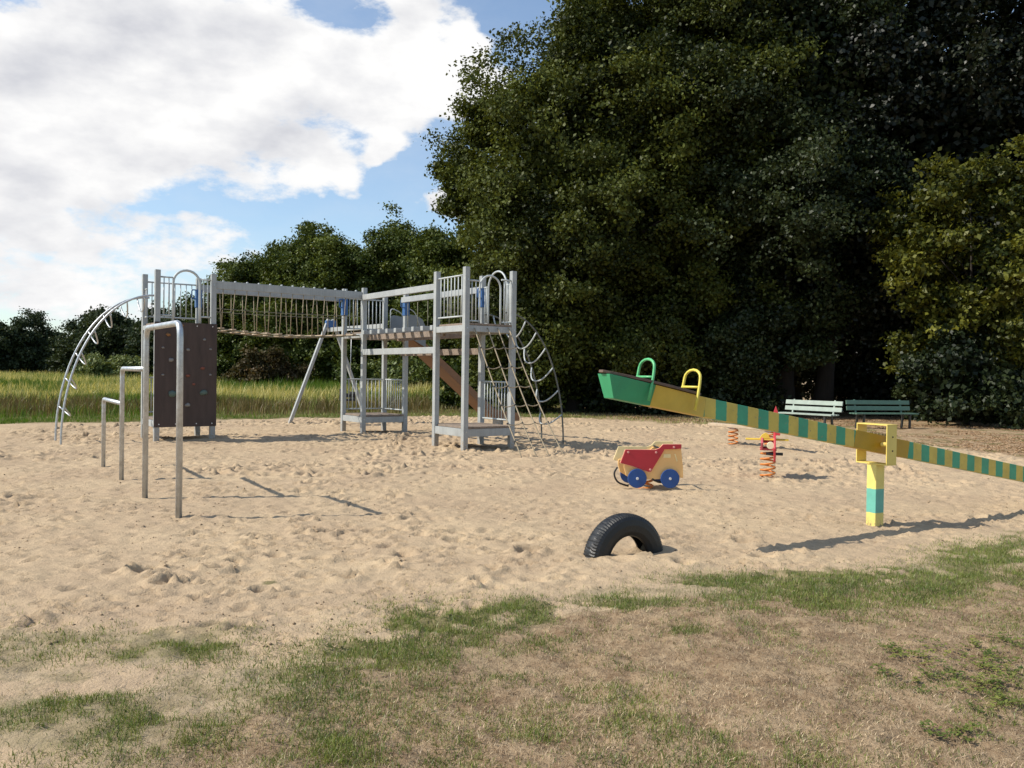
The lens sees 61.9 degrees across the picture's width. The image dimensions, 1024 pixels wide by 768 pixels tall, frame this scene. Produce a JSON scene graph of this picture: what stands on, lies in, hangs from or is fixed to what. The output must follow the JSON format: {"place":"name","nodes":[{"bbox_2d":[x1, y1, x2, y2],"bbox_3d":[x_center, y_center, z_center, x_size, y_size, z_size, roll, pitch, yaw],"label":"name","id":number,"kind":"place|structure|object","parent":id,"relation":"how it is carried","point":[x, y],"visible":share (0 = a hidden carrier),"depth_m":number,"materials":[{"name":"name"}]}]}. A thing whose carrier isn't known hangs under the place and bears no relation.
{"place":"outdoors","nodes":[
{"label":"outdoors","id":0,"kind":"place"},
{"bbox_2d":[0,369,852,428],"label":"meadow grass","id":1,"kind":"structure","parent":0,"point":[21,383],"depth_m":37.10,"materials":[{"name":"green plant"}]},
{"bbox_2d":[0,0,1020,335],"label":"sky","id":2,"kind":"structure","parent":0,"point":[138,137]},
{"bbox_2d":[0,415,1023,650],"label":"sand","id":3,"kind":"structure","parent":0,"point":[56,560],"depth_m":8.72,"materials":[{"name":"beige sand"}]},
{"bbox_2d":[101,320,183,517],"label":"exercise bars","id":4,"kind":"object","parent":3,"relation":"on","point":[178,325],"visible":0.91,"depth_m":9.76,"materials":[{"name":"metal"}]},
{"bbox_2d":[54,266,563,457],"bbox_3d":[-3.326,-0.476,20.396,10.436,3.849,9.419,1,1,11],"label":"climbing frame","id":5,"kind":"object","parent":3,"relation":"on","point":[413,333],"visible":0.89,"depth_m":18.00,"materials":[{"name":"metal"}]},
{"bbox_2d":[339,331,354,400],"bbox_3d":[-4.539,-0.496,23.582,0.350,1.925,0.455,0,1,-35],"label":"swing","id":6,"kind":"object","parent":5,"relation":"hanging from","point":[350,395],"visible":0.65,"depth_m":23.50,"materials":[{"name":"black rubber"}]},
{"bbox_2d":[583,513,662,557],"bbox_3d":[0.935,1.469,7.139,0.773,0.773,0.194,0,1,-31],"label":"tyre","id":7,"kind":"object","parent":3,"relation":"in","point":[607,534],"visible":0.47,"depth_m":7.03,"materials":[{"name":"rubber"}]},
{"bbox_2d":[613,441,682,488],"bbox_3d":[1.759,1.103,11.244,0.904,0.671,0.536,1,1,-4],"label":"spring truck","id":8,"kind":"object","parent":3,"relation":"on","point":[657,462],"visible":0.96,"depth_m":11.02,"materials":[{"name":"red wood"}]},
{"bbox_2d":[708,423,772,444],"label":"spring beam","id":9,"kind":"structure","parent":3,"relation":"on","point":[735,427],"depth_m":18.51,"materials":[{"name":"brown wood"}]},
{"bbox_2d":[746,407,788,476],"bbox_3d":[3.886,0.881,12.874,0.630,1.111,0.568,0,1,-34],"label":"spring plane","id":10,"kind":"object","parent":3,"relation":"on","point":[768,440],"visible":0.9,"depth_m":12.77,"materials":[{"name":"orange plastic"}]},
{"bbox_2d":[598,358,1023,525],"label":"seesaw","id":11,"kind":"object","parent":3,"relation":"on","point":[637,389],"visible":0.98,"depth_m":8.19,"materials":[{"name":"paint"}]},
{"bbox_2d":[0,381,1023,767],"bbox_3d":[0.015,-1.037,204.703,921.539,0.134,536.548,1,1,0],"label":"ground","id":12,"kind":"structure","parent":0,"point":[106,675],"depth_m":4.14,"materials":[{"name":"plant"}]},
{"bbox_2d":[0,328,21,372],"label":"tree","id":13,"kind":"object","parent":12,"relation":"on","point":[11,364],"visible":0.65,"depth_m":97.36,"materials":[{"name":"green plant"}]},
{"bbox_2d":[0,306,54,372],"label":"tree","id":14,"kind":"object","parent":12,"relation":"on","point":[25,347],"visible":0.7,"depth_m":98.28,"materials":[{"name":"green plant"}]},
{"bbox_2d":[34,331,67,373],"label":"tree","id":15,"kind":"object","parent":12,"relation":"on","point":[49,350],"visible":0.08,"depth_m":98.14,"materials":[{"name":"green plant"}]},
{"bbox_2d":[35,324,66,342],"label":"tree","id":16,"kind":"object","parent":12,"relation":"on","point":[47,331],"visible":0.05,"depth_m":102.27,"materials":[{"name":"green plant"}]},
{"bbox_2d":[42,308,111,374],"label":"tree","id":17,"kind":"object","parent":12,"relation":"on","point":[57,361],"visible":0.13,"depth_m":90.65,"materials":[{"name":"green plant"}]},
{"bbox_2d":[64,304,135,374],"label":"tree","id":18,"kind":"object","parent":12,"relation":"on","point":[103,329],"visible":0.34,"depth_m":86.06,"materials":[{"name":"green plant"}]},
{"bbox_2d":[70,351,153,378],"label":"willow bush","id":19,"kind":"object","parent":12,"relation":"on","point":[96,364],"visible":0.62,"depth_m":65.20,"materials":[{"name":"green plant"}]},
{"bbox_2d":[104,300,178,376],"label":"tree","id":20,"kind":"object","parent":12,"relation":"on","point":[132,346],"visible":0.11,"depth_m":84.42,"materials":[{"name":"green plant"}]},
{"bbox_2d":[149,299,185,371],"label":"tree","id":21,"kind":"object","parent":12,"relation":"on","point":[151,355],"visible":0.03,"depth_m":82.56,"materials":[{"name":"green plant"}]},
{"bbox_2d":[177,306,201,322],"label":"tree","id":22,"kind":"object","parent":12,"relation":"on","point":[185,320],"depth_m":72.44,"materials":[{"name":"green plant"}]},
{"bbox_2d":[177,250,271,379],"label":"tree","id":23,"kind":"object","parent":12,"relation":"on","point":[230,345],"visible":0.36,"depth_m":56.09,"materials":[{"name":"green plant"}]},
{"bbox_2d":[203,236,295,324],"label":"tree","id":24,"kind":"object","parent":12,"relation":"on","point":[272,244],"visible":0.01,"depth_m":58.79,"materials":[{"name":"green plant"}]},
{"bbox_2d":[217,343,289,385],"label":"bush","id":25,"kind":"object","parent":12,"relation":"on","point":[254,366],"visible":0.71,"depth_m":49.48,"materials":[{"name":"green plant"}]},
{"bbox_2d":[230,221,341,385],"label":"tree","id":26,"kind":"object","parent":12,"relation":"on","point":[280,266],"visible":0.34,"depth_m":54.35,"materials":[{"name":"green plant"}]},
{"bbox_2d":[266,357,316,384],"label":"bush","id":27,"kind":"object","parent":12,"relation":"on","point":[299,371],"visible":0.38,"depth_m":50.52,"materials":[{"name":"green plant"}]},
{"bbox_2d":[283,218,340,359],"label":"tree","id":28,"kind":"object","parent":12,"relation":"on","point":[327,228],"visible":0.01,"depth_m":56.84,"materials":[{"name":"green plant"}]},
{"bbox_2d":[276,229,395,382],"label":"tree","id":29,"kind":"object","parent":12,"relation":"on","point":[348,271],"visible":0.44,"depth_m":52.91,"materials":[{"name":"green plant"}]},
{"bbox_2d":[331,360,381,386],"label":"bush","id":30,"kind":"object","parent":12,"relation":"on","point":[356,371],"visible":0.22,"depth_m":47.24,"materials":[{"name":"green plant"}]},
{"bbox_2d":[323,200,420,378],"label":"tree","id":31,"kind":"object","parent":12,"relation":"on","point":[402,226],"visible":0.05,"depth_m":54.07,"materials":[{"name":"green plant"}]},
{"bbox_2d":[367,355,443,390],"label":"bush","id":32,"kind":"object","parent":12,"relation":"on","point":[393,367],"visible":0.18,"depth_m":45.50,"materials":[{"name":"green plant"}]},
{"bbox_2d":[362,224,455,378],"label":"tree","id":33,"kind":"object","parent":12,"relation":"on","point":[389,265],"visible":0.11,"depth_m":52.53,"materials":[{"name":"green plant"}]},
{"bbox_2d":[378,219,496,366],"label":"tree","id":34,"kind":"object","parent":12,"relation":"on","point":[436,255],"visible":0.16,"depth_m":47.10,"materials":[{"name":"green plant"}]},
{"bbox_2d":[0,388,885,435],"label":"dry meadow growth","id":35,"kind":"object","parent":12,"relation":"on","point":[244,404],"visible":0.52,"depth_m":29.89,"materials":[{"name":"green plant"}]},
{"bbox_2d":[411,338,506,408],"bbox_3d":[-1.711,-0.604,36.230,5.161,3.370,3.528,1,1,0],"label":"bush","id":36,"kind":"object","parent":12,"relation":"on","point":[448,395],"visible":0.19,"depth_m":35.67,"materials":[{"name":"green plant"}]},
{"bbox_2d":[442,141,569,400],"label":"forest tree","id":37,"kind":"object","parent":12,"relation":"on","point":[466,228],"depth_m":43.86,"materials":[{"name":"green plant"}]},
{"bbox_2d":[0,527,1023,767],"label":"green grass","id":38,"kind":"structure","parent":12,"relation":"on","point":[352,750],"depth_m":4.26,"materials":[{"name":"green plant"}]},
{"bbox_2d":[471,343,598,412],"bbox_3d":[0.973,-0.487,32.600,5.043,3.267,3.673,1,1,0],"label":"bush","id":39,"kind":"object","parent":12,"relation":"on","point":[529,396],"visible":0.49,"depth_m":32.24,"materials":[{"name":"green plant"}]},
{"bbox_2d":[418,0,732,412],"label":"oak tree","id":40,"kind":"object","parent":12,"relation":"on","point":[540,187],"visible":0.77,"depth_m":31.24,"materials":[{"name":"green plant"}]},
{"bbox_2d":[568,357,656,413],"bbox_3d":[3.907,-0.116,33.483,4.631,2.615,2.997,1,1,21],"label":"bush","id":41,"kind":"object","parent":12,"relation":"on","point":[587,403],"visible":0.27,"depth_m":32.97,"materials":[{"name":"green plant"}]},
{"bbox_2d":[610,343,712,415],"bbox_3d":[6.108,-0.269,32.700,3.547,2.994,4.139,1,1,39],"label":"bush","id":42,"kind":"object","parent":12,"relation":"on","point":[645,410],"visible":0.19,"depth_m":31.99,"materials":[{"name":"green plant"}]},
{"bbox_2d":[511,0,849,403],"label":"oak tree","id":43,"kind":"object","parent":12,"relation":"on","point":[710,289],"visible":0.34,"depth_m":31.19,"materials":[{"name":"green plant"}]},
{"bbox_2d":[700,340,791,411],"bbox_3d":[8.652,-0.326,32.073,3.556,3.207,3.084,1,1,24],"label":"bush","id":44,"kind":"object","parent":12,"relation":"on","point":[767,400],"visible":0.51,"depth_m":31.54,"materials":[{"name":"green plant"}]},
{"bbox_2d":[657,0,958,415],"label":"oak tree","id":45,"kind":"object","parent":12,"relation":"on","point":[753,354],"visible":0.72,"depth_m":30.82,"materials":[{"name":"green plant"}]},
{"bbox_2d":[778,399,842,424],"bbox_3d":[8.507,0.934,24.476,0.564,0.966,1.860,0,1,-36],"label":"park bench","id":46,"kind":"object","parent":12,"relation":"on","point":[834,403],"visible":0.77,"depth_m":24.43,"materials":[{"name":"white paint"}]},
{"bbox_2d":[606,413,1023,455],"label":"leaf litter","id":47,"kind":"object","parent":12,"relation":"on","point":[935,436],"visible":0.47,"depth_m":24.78,"materials":[{"name":"brown plant"}]},
{"bbox_2d":[750,207,897,404],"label":"forest tree","id":48,"kind":"object","parent":12,"relation":"on","point":[798,395],"depth_m":43.91,"materials":[{"name":"green plant"}]},
{"bbox_2d":[834,351,910,416],"bbox_3d":[14.466,-0.014,34.412,4.094,2.639,3.342,1,1,0],"label":"bush","id":49,"kind":"object","parent":12,"relation":"on","point":[859,380],"visible":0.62,"depth_m":34.02,"materials":[{"name":"green plant"}]},
{"bbox_2d":[846,399,918,428],"bbox_3d":[11.082,0.956,25.536,2.150,0.966,0.564,1,1,-12],"label":"park bench","id":50,"kind":"object","parent":12,"relation":"on","point":[900,408],"visible":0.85,"depth_m":25.66,"materials":[{"name":"green paint"}]},
{"bbox_2d":[756,0,1023,415],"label":"oak tree","id":51,"kind":"object","parent":12,"relation":"on","point":[927,57],"visible":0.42,"depth_m":31.49,"materials":[{"name":"green plant"}]},
{"bbox_2d":[890,368,978,421],"bbox_3d":[15.423,0.118,31.040,3.338,2.509,3.742,1,1,35],"label":"bush","id":52,"kind":"object","parent":12,"relation":"on","point":[904,392],"visible":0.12,"depth_m":30.57,"materials":[{"name":"green plant"}]},
{"bbox_2d":[858,1,1017,377],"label":"forest tree","id":53,"kind":"object","parent":12,"relation":"on","point":[880,353],"visible":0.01,"depth_m":44.10,"materials":[{"name":"green plant"}]},
{"bbox_2d":[860,134,1023,424],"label":"maple tree","id":54,"kind":"object","parent":12,"relation":"on","point":[992,185],"visible":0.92,"depth_m":27.34,"materials":[{"name":"green plant"}]},
{"bbox_2d":[870,628,1023,741],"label":"weeds","id":55,"kind":"object","parent":12,"relation":"on","point":[988,681],"visible":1,"depth_m":4.27,"materials":[{"name":"green plant"}]},
{"bbox_2d":[885,321,1023,429],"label":"bush","id":56,"kind":"object","parent":12,"relation":"on","point":[998,396],"visible":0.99,"depth_m":26.96,"materials":[{"name":"green plant"}]},
{"bbox_2d":[893,0,1023,373],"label":"oak tree","id":57,"kind":"object","parent":12,"relation":"on","point":[1013,71],"visible":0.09,"depth_m":32.65,"materials":[{"name":"green plant"}]},
{"bbox_2d":[794,336,861,409],"bbox_3d":[15.310,-0.580,39.778,3.818,3.625,4.852,1,1,41],"label":"bush","id":58,"kind":"object","parent":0,"point":[808,378],"visible":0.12,"depth_m":39.71,"materials":[{"name":"green plant"}]},
{"bbox_2d":[973,369,1000,422],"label":"bush","id":59,"kind":"object","parent":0,"point":[973,396],"depth_m":29.65,"materials":[{"name":"green plant"}]}
]}

